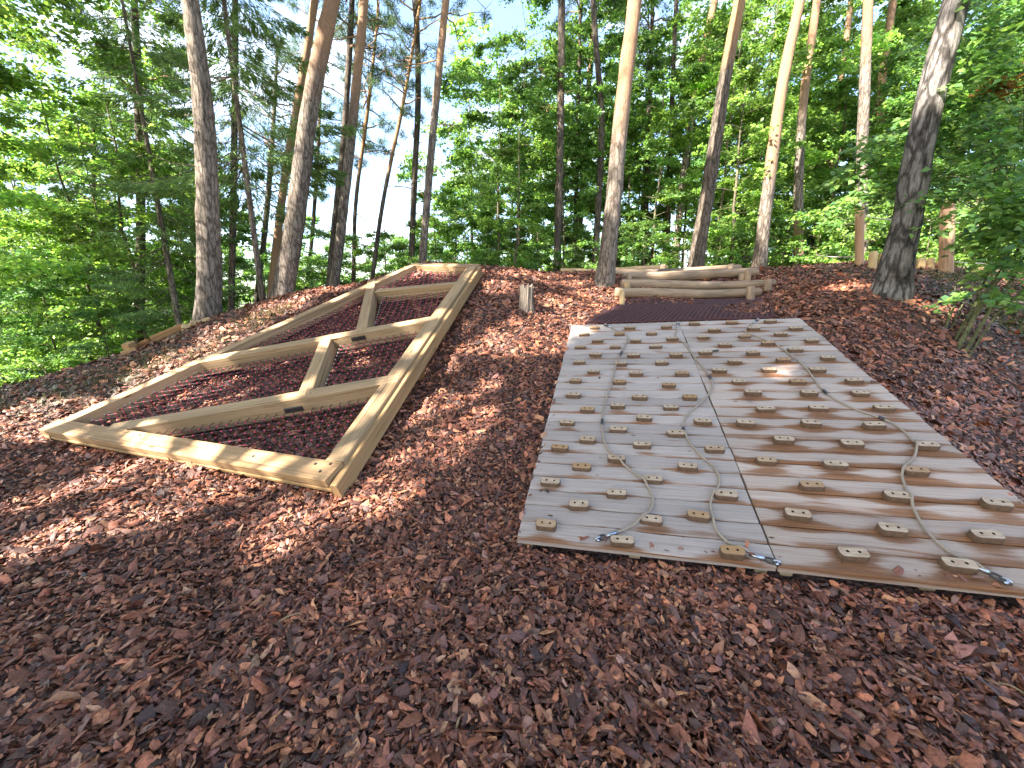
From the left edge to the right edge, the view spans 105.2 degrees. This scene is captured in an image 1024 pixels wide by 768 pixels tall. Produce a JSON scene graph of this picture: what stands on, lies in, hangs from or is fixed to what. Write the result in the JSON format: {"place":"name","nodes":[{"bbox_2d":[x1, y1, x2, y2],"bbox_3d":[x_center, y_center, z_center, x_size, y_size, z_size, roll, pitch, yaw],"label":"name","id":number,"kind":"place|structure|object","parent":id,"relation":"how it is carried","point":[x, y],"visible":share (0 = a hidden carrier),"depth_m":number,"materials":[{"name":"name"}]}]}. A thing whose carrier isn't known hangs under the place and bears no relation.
{"place":"outdoors","nodes":[
{"label":"outdoors","id":0,"kind":"place"},
{"bbox_2d":[0,259,1023,767],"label":"ground","id":1,"kind":"structure","parent":0,"point":[856,585],"depth_m":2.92,"materials":[{"name":"brown wood"}]},
{"bbox_2d":[0,248,66,382],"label":"broadleaf tree","id":2,"kind":"object","parent":1,"relation":"on","point":[50,290],"visible":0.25,"depth_m":10.41,"materials":[{"name":"green plant"}]},
{"bbox_2d":[0,353,89,382],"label":"undergrowth shrub","id":3,"kind":"object","parent":1,"relation":"on","point":[4,369],"visible":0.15,"depth_m":9.52,"materials":[{"name":"green plant"}]},
{"bbox_2d":[0,0,118,181],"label":"broadleaf tree","id":4,"kind":"object","parent":1,"relation":"on","point":[43,153],"visible":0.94,"depth_m":7.70,"materials":[{"name":"green plant"}]},
{"bbox_2d":[0,247,132,376],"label":"broadleaf tree","id":5,"kind":"object","parent":1,"relation":"on","point":[27,295],"visible":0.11,"depth_m":10.41,"materials":[{"name":"green plant"}]},
{"bbox_2d":[0,136,147,375],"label":"broadleaf tree","id":6,"kind":"object","parent":1,"relation":"on","point":[31,164],"visible":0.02,"depth_m":13.78,"materials":[{"name":"green plant"}]},
{"bbox_2d":[0,199,169,367],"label":"broadleaf tree","id":7,"kind":"object","parent":1,"relation":"on","point":[9,239],"visible":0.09,"depth_m":12.12,"materials":[{"name":"green plant"}]},
{"bbox_2d":[36,295,148,368],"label":"broadleaf tree","id":8,"kind":"object","parent":1,"relation":"on","point":[83,314],"visible":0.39,"depth_m":9.44,"materials":[{"name":"green plant"}]},
{"bbox_2d":[36,110,149,352],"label":"pine tree","id":9,"kind":"object","parent":1,"relation":"on","point":[73,174],"visible":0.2,"depth_m":11.97,"materials":[{"name":"green plant"}]},
{"bbox_2d":[0,92,195,373],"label":"broadleaf tree","id":10,"kind":"object","parent":1,"relation":"on","point":[12,200],"visible":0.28,"depth_m":9.75,"materials":[{"name":"green plant"}]},
{"bbox_2d":[0,33,228,385],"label":"broadleaf tree","id":11,"kind":"object","parent":1,"relation":"on","point":[74,235],"visible":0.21,"depth_m":10.45,"materials":[{"name":"green plant"}]},
{"bbox_2d":[0,0,240,334],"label":"broadleaf tree","id":12,"kind":"object","parent":1,"relation":"on","point":[46,105],"visible":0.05,"depth_m":15.21,"materials":[{"name":"green plant"}]},
{"bbox_2d":[61,0,189,342],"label":"pine tree","id":13,"kind":"object","parent":1,"relation":"on","point":[139,134],"visible":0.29,"depth_m":10.66,"materials":[{"name":"green plant"}]},
{"bbox_2d":[0,0,270,357],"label":"broadleaf tree","id":14,"kind":"object","parent":1,"relation":"on","point":[10,76],"visible":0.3,"depth_m":9.68,"materials":[{"name":"green plant"}]},
{"bbox_2d":[0,303,292,411],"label":"bark mulch","id":15,"kind":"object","parent":1,"relation":"on","point":[137,372],"depth_m":5.62,"materials":[{"name":"brown wood"}]},
{"bbox_2d":[27,100,273,343],"bbox_3d":[-12.671,-3.313,15.120,6.956,12.045,6.774,-3,12,-12],"label":"broadleaf tree","id":16,"kind":"object","parent":1,"relation":"on","point":[241,238],"visible":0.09,"depth_m":12.98,"materials":[{"name":"green plant"}]},
{"bbox_2d":[46,0,256,335],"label":"spruce tree","id":17,"kind":"object","parent":1,"relation":"on","point":[140,316],"visible":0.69,"depth_m":9.04,"materials":[{"name":"green plant"}]},
{"bbox_2d":[157,0,222,319],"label":"pine tree","id":18,"kind":"object","parent":1,"relation":"on","point":[209,286],"visible":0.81,"depth_m":7.07,"materials":[{"name":"brown plant"}]},
{"bbox_2d":[141,57,262,302],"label":"pine tree","id":19,"kind":"object","parent":1,"relation":"on","point":[183,131],"visible":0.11,"depth_m":13.60,"materials":[{"name":"green plant"}]},
{"bbox_2d":[89,0,357,300],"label":"spruce tree","id":20,"kind":"object","parent":1,"relation":"on","point":[229,30],"visible":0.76,"depth_m":8.05,"materials":[{"name":"green plant"}]},
{"bbox_2d":[228,0,238,310],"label":"pine tree","id":21,"kind":"object","parent":1,"relation":"on","point":[232,261],"visible":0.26,"depth_m":10.52,"materials":[{"name":"brown plant"}]},
{"bbox_2d":[211,35,309,302],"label":"pine tree","id":22,"kind":"object","parent":1,"relation":"on","point":[263,241],"visible":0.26,"depth_m":14.87,"materials":[{"name":"green plant"}]},
{"bbox_2d":[39,263,482,497],"bbox_3d":[-2.315,-0.810,5.603,4.164,2.222,5.005,5,13,20],"label":"climbing net frame","id":23,"kind":"object","parent":1,"relation":"on","point":[336,472],"visible":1,"depth_m":4.22,"materials":[{"name":"beige wood"}]},
{"bbox_2d":[221,241,315,307],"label":"broadleaf tree","id":24,"kind":"object","parent":1,"relation":"on","point":[240,260],"visible":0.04,"depth_m":15.82,"materials":[{"name":"green plant"}]},
{"bbox_2d":[238,0,358,297],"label":"pine tree","id":25,"kind":"object","parent":1,"relation":"on","point":[306,53],"visible":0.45,"depth_m":11.08,"materials":[{"name":"brown plant"}]},
{"bbox_2d":[254,247,349,291],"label":"broadleaf tree","id":26,"kind":"object","parent":1,"relation":"on","point":[311,276],"visible":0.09,"depth_m":13.54,"materials":[{"name":"green plant"}]},
{"bbox_2d":[268,0,339,299],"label":"pine tree","id":27,"kind":"object","parent":1,"relation":"on","point":[286,272],"visible":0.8,"depth_m":7.58,"materials":[{"name":"brown plant"}]},
{"bbox_2d":[260,0,374,288],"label":"pine tree","id":28,"kind":"object","parent":1,"relation":"on","point":[322,142],"visible":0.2,"depth_m":14.98,"materials":[{"name":"green plant"}]},
{"bbox_2d":[299,227,389,285],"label":"broadleaf tree","id":29,"kind":"object","parent":1,"relation":"on","point":[349,238],"visible":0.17,"depth_m":14.18,"materials":[{"name":"green plant"}]},
{"bbox_2d":[307,0,406,286],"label":"pine tree","id":30,"kind":"object","parent":1,"relation":"on","point":[341,225],"visible":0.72,"depth_m":9.91,"materials":[{"name":"brown plant"}]},
{"bbox_2d":[321,0,404,286],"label":"pine tree","id":31,"kind":"object","parent":1,"relation":"on","point":[352,17],"visible":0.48,"depth_m":11.69,"materials":[{"name":"brown plant"}]},
{"bbox_2d":[304,0,433,282],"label":"pine tree","id":32,"kind":"object","parent":1,"relation":"on","point":[370,148],"visible":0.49,"depth_m":13.30,"materials":[{"name":"green plant"}]},
{"bbox_2d":[351,227,408,275],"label":"young tree","id":33,"kind":"object","parent":1,"relation":"on","point":[392,247],"visible":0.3,"depth_m":13.30,"materials":[{"name":"green plant"}]},
{"bbox_2d":[367,0,436,263],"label":"pine tree","id":34,"kind":"object","parent":1,"relation":"on","point":[416,154],"visible":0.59,"depth_m":12.44,"materials":[{"name":"brown plant"}]},
{"bbox_2d":[344,0,492,278],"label":"pine tree","id":35,"kind":"object","parent":1,"relation":"on","point":[406,82],"visible":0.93,"depth_m":11.34,"materials":[{"name":"green plant"}]},
{"bbox_2d":[389,189,465,268],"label":"young tree","id":36,"kind":"object","parent":1,"relation":"on","point":[459,227],"visible":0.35,"depth_m":13.28,"materials":[{"name":"green plant"}]},
{"bbox_2d":[382,0,491,262],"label":"pine tree","id":37,"kind":"object","parent":1,"relation":"on","point":[439,60],"visible":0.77,"depth_m":10.25,"materials":[{"name":"brown plant"}]},
{"bbox_2d":[392,127,520,269],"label":"broadleaf tree","id":38,"kind":"object","parent":1,"relation":"on","point":[404,176],"visible":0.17,"depth_m":15.54,"materials":[{"name":"green plant"}]},
{"bbox_2d":[421,188,508,266],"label":"broadleaf tree","id":39,"kind":"object","parent":1,"relation":"on","point":[442,237],"visible":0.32,"depth_m":14.21,"materials":[{"name":"green plant"}]},
{"bbox_2d":[428,132,544,263],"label":"broadleaf tree","id":40,"kind":"object","parent":1,"relation":"on","point":[466,170],"visible":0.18,"depth_m":16.28,"materials":[{"name":"green plant"}]},
{"bbox_2d":[430,32,575,270],"bbox_3d":[-0.513,-5.887,12.494,4.438,7.892,4.558,8,14,34],"label":"broadleaf tree","id":41,"kind":"object","parent":1,"relation":"on","point":[462,155],"visible":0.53,"depth_m":11.91,"materials":[{"name":"green plant"}]},
{"bbox_2d":[420,11,596,267],"bbox_3d":[0.114,-8.466,18.233,7.993,13.720,7.817,3,12,15],"label":"broadleaf tree","id":42,"kind":"object","parent":1,"relation":"on","point":[466,59],"visible":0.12,"depth_m":16.18,"materials":[{"name":"green plant"}]},
{"bbox_2d":[472,99,553,268],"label":"young tree","id":43,"kind":"object","parent":1,"relation":"on","point":[510,152],"visible":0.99,"depth_m":10.70,"materials":[{"name":"green plant"}]},
{"bbox_2d":[448,0,595,268],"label":"broadleaf tree","id":44,"kind":"object","parent":1,"relation":"on","point":[584,29],"visible":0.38,"depth_m":13.31,"materials":[{"name":"green plant"}]},
{"bbox_2d":[500,240,562,271],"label":"undergrowth shrub","id":45,"kind":"object","parent":1,"relation":"on","point":[531,265],"visible":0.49,"depth_m":11.51,"materials":[{"name":"green plant"}]},
{"bbox_2d":[473,0,607,270],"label":"broadleaf tree","id":46,"kind":"object","parent":1,"relation":"on","point":[543,4],"visible":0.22,"depth_m":15.15,"materials":[{"name":"green plant"}]},
{"bbox_2d":[528,0,574,271],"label":"pine tree","id":47,"kind":"object","parent":1,"relation":"on","point":[561,92],"visible":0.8,"depth_m":11.72,"materials":[{"name":"brown plant"}]},
{"bbox_2d":[506,84,616,268],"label":"broadleaf tree","id":48,"kind":"object","parent":1,"relation":"on","point":[588,155],"visible":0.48,"depth_m":13.19,"materials":[{"name":"green plant"}]},
{"bbox_2d":[550,0,626,260],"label":"pine tree","id":49,"kind":"object","parent":1,"relation":"on","point":[579,62],"visible":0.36,"depth_m":14.41,"materials":[{"name":"green plant"}]},
{"bbox_2d":[521,0,658,261],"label":"broadleaf tree","id":50,"kind":"object","parent":1,"relation":"on","point":[582,49],"visible":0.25,"depth_m":14.60,"materials":[{"name":"green plant"}]},
{"bbox_2d":[590,0,604,268],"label":"pine tree","id":51,"kind":"object","parent":1,"relation":"on","point":[598,199],"visible":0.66,"depth_m":12.77,"materials":[{"name":"brown plant"}]},
{"bbox_2d":[576,220,649,268],"bbox_3d":[3.065,-3.783,12.063,2.228,2.079,2.010,2,12,10],"label":"undergrowth shrub","id":52,"kind":"object","parent":1,"relation":"on","point":[640,235],"visible":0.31,"depth_m":11.87,"materials":[{"name":"green plant"}]},
{"bbox_2d":[594,0,641,287],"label":"pine tree","id":53,"kind":"object","parent":1,"relation":"on","point":[605,272],"visible":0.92,"depth_m":7.12,"materials":[{"name":"brown plant"}]},
{"bbox_2d":[565,0,696,259],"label":"broadleaf tree","id":54,"kind":"object","parent":1,"relation":"on","point":[655,76],"visible":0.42,"depth_m":13.92,"materials":[{"name":"green plant"}]},
{"bbox_2d":[546,0,745,260],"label":"broadleaf tree","id":55,"kind":"object","parent":1,"relation":"on","point":[635,191],"visible":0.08,"depth_m":15.46,"materials":[{"name":"green plant"}]},
{"bbox_2d":[617,215,683,267],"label":"undergrowth shrub","id":56,"kind":"object","parent":1,"relation":"on","point":[640,245],"visible":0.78,"depth_m":10.66,"materials":[{"name":"green plant"}]},
{"bbox_2d":[615,0,686,265],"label":"pine tree","id":57,"kind":"object","parent":1,"relation":"on","point":[651,27],"visible":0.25,"depth_m":15.04,"materials":[{"name":"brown plant"}]},
{"bbox_2d":[602,23,740,266],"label":"broadleaf tree","id":58,"kind":"object","parent":1,"relation":"on","point":[676,84],"visible":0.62,"depth_m":12.45,"materials":[{"name":"green plant"}]},
{"bbox_2d":[584,302,773,323],"bbox_3d":[2.495,-1.060,5.787,2.725,0.312,1.166,3,12,14],"label":"rubber mat","id":59,"kind":"object","parent":1,"relation":"on","point":[656,314],"visible":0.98,"depth_m":5.64,"materials":[{"name":"brown rubber"}]},
{"bbox_2d":[663,0,706,255],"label":"pine tree","id":60,"kind":"object","parent":1,"relation":"on","point":[672,101],"visible":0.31,"depth_m":14.08,"materials":[{"name":"brown plant"}]},
{"bbox_2d":[614,288,761,298],"bbox_3d":[3.152,-1.636,7.039,2.568,0.195,0.190,1,12,3],"label":"step log","id":61,"kind":"object","parent":1,"relation":"on","point":[681,293],"visible":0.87,"depth_m":6.97,"materials":[{"name":"beige wood"}]},
{"bbox_2d":[609,297,766,309],"bbox_3d":[3.007,-1.335,6.500,2.847,0.225,0.892,1,12,3],"label":"rubber mat","id":62,"kind":"object","parent":1,"relation":"on","point":[697,303],"visible":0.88,"depth_m":6.55,"materials":[{"name":"brown rubber"}]},
{"bbox_2d":[621,267,758,280],"bbox_3d":[3.684,-2.259,8.135,2.776,0.310,0.243,0,12,0],"label":"step log","id":63,"kind":"object","parent":1,"relation":"on","point":[683,275],"visible":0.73,"depth_m":8.04,"materials":[{"name":"beige wood"}]},
{"bbox_2d":[657,216,723,267],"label":"undergrowth shrub","id":64,"kind":"object","parent":1,"relation":"on","point":[679,222],"visible":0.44,"depth_m":10.99,"materials":[{"name":"green plant"}]},
{"bbox_2d":[673,0,717,267],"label":"pine tree","id":65,"kind":"object","parent":1,"relation":"on","point":[712,11],"visible":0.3,"depth_m":13.47,"materials":[{"name":"brown plant"}]},
{"bbox_2d":[605,12,788,267],"bbox_3d":[6.645,-8.248,15.244,5.788,9.935,5.661,-4,13,-18],"label":"broadleaf tree","id":66,"kind":"object","parent":1,"relation":"on","point":[746,61],"visible":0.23,"depth_m":13.84,"materials":[{"name":"green plant"}]},
{"bbox_2d":[620,279,775,289],"bbox_3d":[3.532,-1.899,7.471,2.904,0.197,0.195,0,12,1],"label":"step log","id":67,"kind":"object","parent":1,"relation":"on","point":[695,285],"visible":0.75,"depth_m":7.40,"materials":[{"name":"beige wood"}]},
{"bbox_2d":[686,0,744,267],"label":"pine tree","id":68,"kind":"object","parent":1,"relation":"on","point":[698,248],"visible":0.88,"depth_m":8.79,"materials":[{"name":"brown plant"}]},
{"bbox_2d":[685,216,753,267],"bbox_3d":[5.950,-3.865,11.215,2.010,2.079,2.228,1,12,6],"label":"undergrowth shrub","id":69,"kind":"object","parent":1,"relation":"on","point":[740,225],"visible":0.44,"depth_m":10.89,"materials":[{"name":"green plant"}]},
{"bbox_2d":[652,0,831,255],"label":"broadleaf tree","id":70,"kind":"object","parent":1,"relation":"on","point":[739,39],"visible":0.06,"depth_m":23.55,"materials":[{"name":"green plant"}]},
{"bbox_2d":[646,0,846,264],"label":"broadleaf tree","id":71,"kind":"object","parent":1,"relation":"on","point":[691,56],"visible":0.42,"depth_m":12.32,"materials":[{"name":"green plant"}]},
{"bbox_2d":[706,208,786,267],"bbox_3d":[6.195,-3.712,10.536,1.980,1.848,1.787,3,12,15],"label":"undergrowth shrub","id":72,"kind":"object","parent":1,"relation":"on","point":[738,235],"visible":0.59,"depth_m":10.35,"materials":[{"name":"green plant"}]},
{"bbox_2d":[688,59,820,263],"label":"young tree","id":73,"kind":"object","parent":1,"relation":"on","point":[749,75],"visible":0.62,"depth_m":10.05,"materials":[{"name":"green plant"}]},
{"bbox_2d":[688,0,839,256],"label":"broadleaf tree","id":74,"kind":"object","parent":1,"relation":"on","point":[717,204],"visible":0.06,"depth_m":15.66,"materials":[{"name":"green plant"}]},
{"bbox_2d":[676,0,860,267],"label":"broadleaf tree","id":75,"kind":"object","parent":1,"relation":"on","point":[812,155],"visible":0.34,"depth_m":12.31,"materials":[{"name":"green plant"}]},
{"bbox_2d":[517,318,1023,598],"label":"climbing wall","id":76,"kind":"structure","parent":1,"relation":"on","point":[809,470],"depth_m":2.70,"materials":[{"name":"brown wood"}]},
{"bbox_2d":[595,323,653,541],"bbox_3d":[1.062,0.054,3.831,0.365,1.097,3.512,3,12,13],"label":"climbing rope","id":77,"kind":"object","parent":76,"relation":"attached to","point":[599,538],"visible":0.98,"depth_m":2.75,"materials":[{"name":"fabric"}]},
{"bbox_2d":[675,322,781,565],"bbox_3d":[1.708,0.060,3.640,0.364,1.103,3.526,3,12,15],"label":"climbing rope","id":78,"kind":"object","parent":76,"relation":"attached to","point":[775,562],"visible":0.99,"depth_m":2.57,"materials":[{"name":"fabric"}]},
{"bbox_2d":[745,318,1012,585],"bbox_3d":[2.743,0.056,3.401,0.443,1.104,3.533,2,12,11],"label":"climbing rope","id":79,"kind":"object","parent":76,"relation":"attached to","point":[1004,580],"visible":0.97,"depth_m":2.48,"materials":[{"name":"fabric"}]},
{"bbox_2d":[751,0,804,266],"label":"pine tree","id":80,"kind":"object","parent":1,"relation":"on","point":[760,253],"visible":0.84,"depth_m":9.12,"materials":[{"name":"beige plant"}]},
{"bbox_2d":[740,214,828,266],"bbox_3d":[7.333,-3.709,10.758,2.071,1.864,1.948,-4,13,-17],"label":"undergrowth shrub","id":81,"kind":"object","parent":1,"relation":"on","point":[796,243],"visible":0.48,"depth_m":10.42,"materials":[{"name":"green plant"}]},
{"bbox_2d":[674,0,915,266],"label":"broadleaf tree","id":82,"kind":"object","parent":1,"relation":"on","point":[792,68],"visible":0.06,"depth_m":17.71,"materials":[{"name":"green plant"}]},
{"bbox_2d":[793,0,820,264],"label":"pine tree","id":83,"kind":"object","parent":1,"relation":"on","point":[798,196],"visible":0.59,"depth_m":10.99,"materials":[{"name":"brown plant"}]},
{"bbox_2d":[731,34,889,265],"bbox_3d":[10.757,-7.784,14.768,4.905,8.722,5.037,7,14,29],"label":"broadleaf tree","id":84,"kind":"object","parent":1,"relation":"on","point":[837,191],"visible":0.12,"depth_m":14.28,"materials":[{"name":"green plant"}]},
{"bbox_2d":[768,187,873,265],"bbox_3d":[8.092,-3.851,10.511,2.475,2.310,2.233,-2,12,-10],"label":"undergrowth shrub","id":85,"kind":"object","parent":1,"relation":"on","point":[830,225],"visible":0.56,"depth_m":10.15,"materials":[{"name":"green plant"}]},
{"bbox_2d":[723,0,941,265],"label":"broadleaf tree","id":86,"kind":"object","parent":1,"relation":"on","point":[930,17],"visible":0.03,"depth_m":15.96,"materials":[{"name":"green plant"}]},
{"bbox_2d":[794,200,893,264],"bbox_3d":[8.478,-3.618,9.943,2.180,1.963,2.051,8,14,32],"label":"undergrowth shrub","id":87,"kind":"object","parent":1,"relation":"on","point":[819,232],"visible":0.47,"depth_m":9.63,"materials":[{"name":"green plant"}]},
{"bbox_2d":[742,0,950,263],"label":"broadleaf tree","id":88,"kind":"object","parent":1,"relation":"on","point":[877,57],"visible":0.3,"depth_m":11.56,"materials":[{"name":"green plant"}]},
{"bbox_2d":[795,193,922,264],"bbox_3d":[9.328,-3.930,10.711,2.723,2.541,2.457,-1,12,-6],"label":"undergrowth shrub","id":89,"kind":"object","parent":1,"relation":"on","point":[846,214],"visible":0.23,"depth_m":10.39,"materials":[{"name":"green plant"}]},
{"bbox_2d":[855,204,864,264],"bbox_3d":[7.053,-2.923,7.937,0.377,1.328,0.152,0,12,0],"label":"fence post","id":90,"kind":"object","parent":1,"relation":"on","point":[859,238],"visible":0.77,"depth_m":7.88,"materials":[{"name":"brown wood"}]},
{"bbox_2d":[854,0,873,260],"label":"pine tree","id":91,"kind":"object","parent":1,"relation":"on","point":[864,91],"visible":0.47,"depth_m":9.27,"materials":[{"name":"beige plant"}]},
{"bbox_2d":[869,0,896,260],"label":"pine tree","id":92,"kind":"object","parent":1,"relation":"on","point":[891,11],"visible":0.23,"depth_m":11.63,"materials":[{"name":"brown plant"}]},
{"bbox_2d":[804,17,962,261],"bbox_3d":[10.662,-6.327,11.725,3.838,6.646,3.737,4,13,17],"label":"broadleaf tree","id":93,"kind":"object","parent":1,"relation":"on","point":[850,83],"visible":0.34,"depth_m":11.34,"materials":[{"name":"green plant"}]},
{"bbox_2d":[806,24,981,255],"bbox_3d":[13.595,-7.555,14.264,4.797,8.307,4.672,-4,13,-18],"label":"broadleaf tree","id":94,"kind":"object","parent":1,"relation":"on","point":[944,177],"visible":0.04,"depth_m":13.65,"materials":[{"name":"green plant"}]},
{"bbox_2d":[805,0,990,219],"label":"broadleaf tree","id":95,"kind":"object","parent":1,"relation":"on","point":[903,3],"visible":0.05,"depth_m":15.94,"materials":[{"name":"green plant"}]},
{"bbox_2d":[807,0,1023,357],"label":"hazel bush","id":96,"kind":"object","parent":1,"relation":"on","point":[1000,232],"visible":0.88,"depth_m":4.58,"materials":[{"name":"green plant"}]},
{"bbox_2d":[870,0,970,301],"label":"pine tree","id":97,"kind":"object","parent":1,"relation":"on","point":[894,275],"visible":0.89,"depth_m":4.86,"materials":[{"name":"grey plant"}]},
{"bbox_2d":[835,5,1019,259],"bbox_3d":[11.895,-6.326,11.714,3.766,6.536,3.817,-2,12,-9],"label":"broadleaf tree","id":98,"kind":"object","parent":1,"relation":"on","point":[898,81],"visible":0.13,"depth_m":11.17,"materials":[{"name":"green plant"}]},
{"bbox_2d":[888,200,988,261],"bbox_3d":[9.975,-3.349,9.198,1.962,1.766,1.846,0,12,0],"label":"undergrowth shrub","id":99,"kind":"object","parent":1,"relation":"on","point":[918,255],"visible":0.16,"depth_m":8.94,"materials":[{"name":"green plant"}]},
{"bbox_2d":[938,201,955,273],"bbox_3d":[7.956,-2.590,7.159,0.469,1.416,0.207,0,12,0],"label":"fence post","id":100,"kind":"object","parent":1,"relation":"on","point":[946,264],"visible":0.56,"depth_m":7.12,"materials":[{"name":"brown wood"}]},
{"bbox_2d":[921,7,1023,260],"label":"broadleaf tree","id":101,"kind":"object","parent":1,"relation":"on","point":[1006,101],"visible":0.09,"depth_m":11.64,"materials":[{"name":"green plant"}]},
{"bbox_2d":[922,265,1023,337],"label":"weeds","id":102,"kind":"object","parent":1,"relation":"on","point":[1001,319],"visible":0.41,"depth_m":6.14,"materials":[{"name":"green plant"}]},
{"bbox_2d":[0,0,1023,335],"label":"sky","id":103,"kind":"structure","parent":0,"point":[396,213],"materials":[{"name":"white"}]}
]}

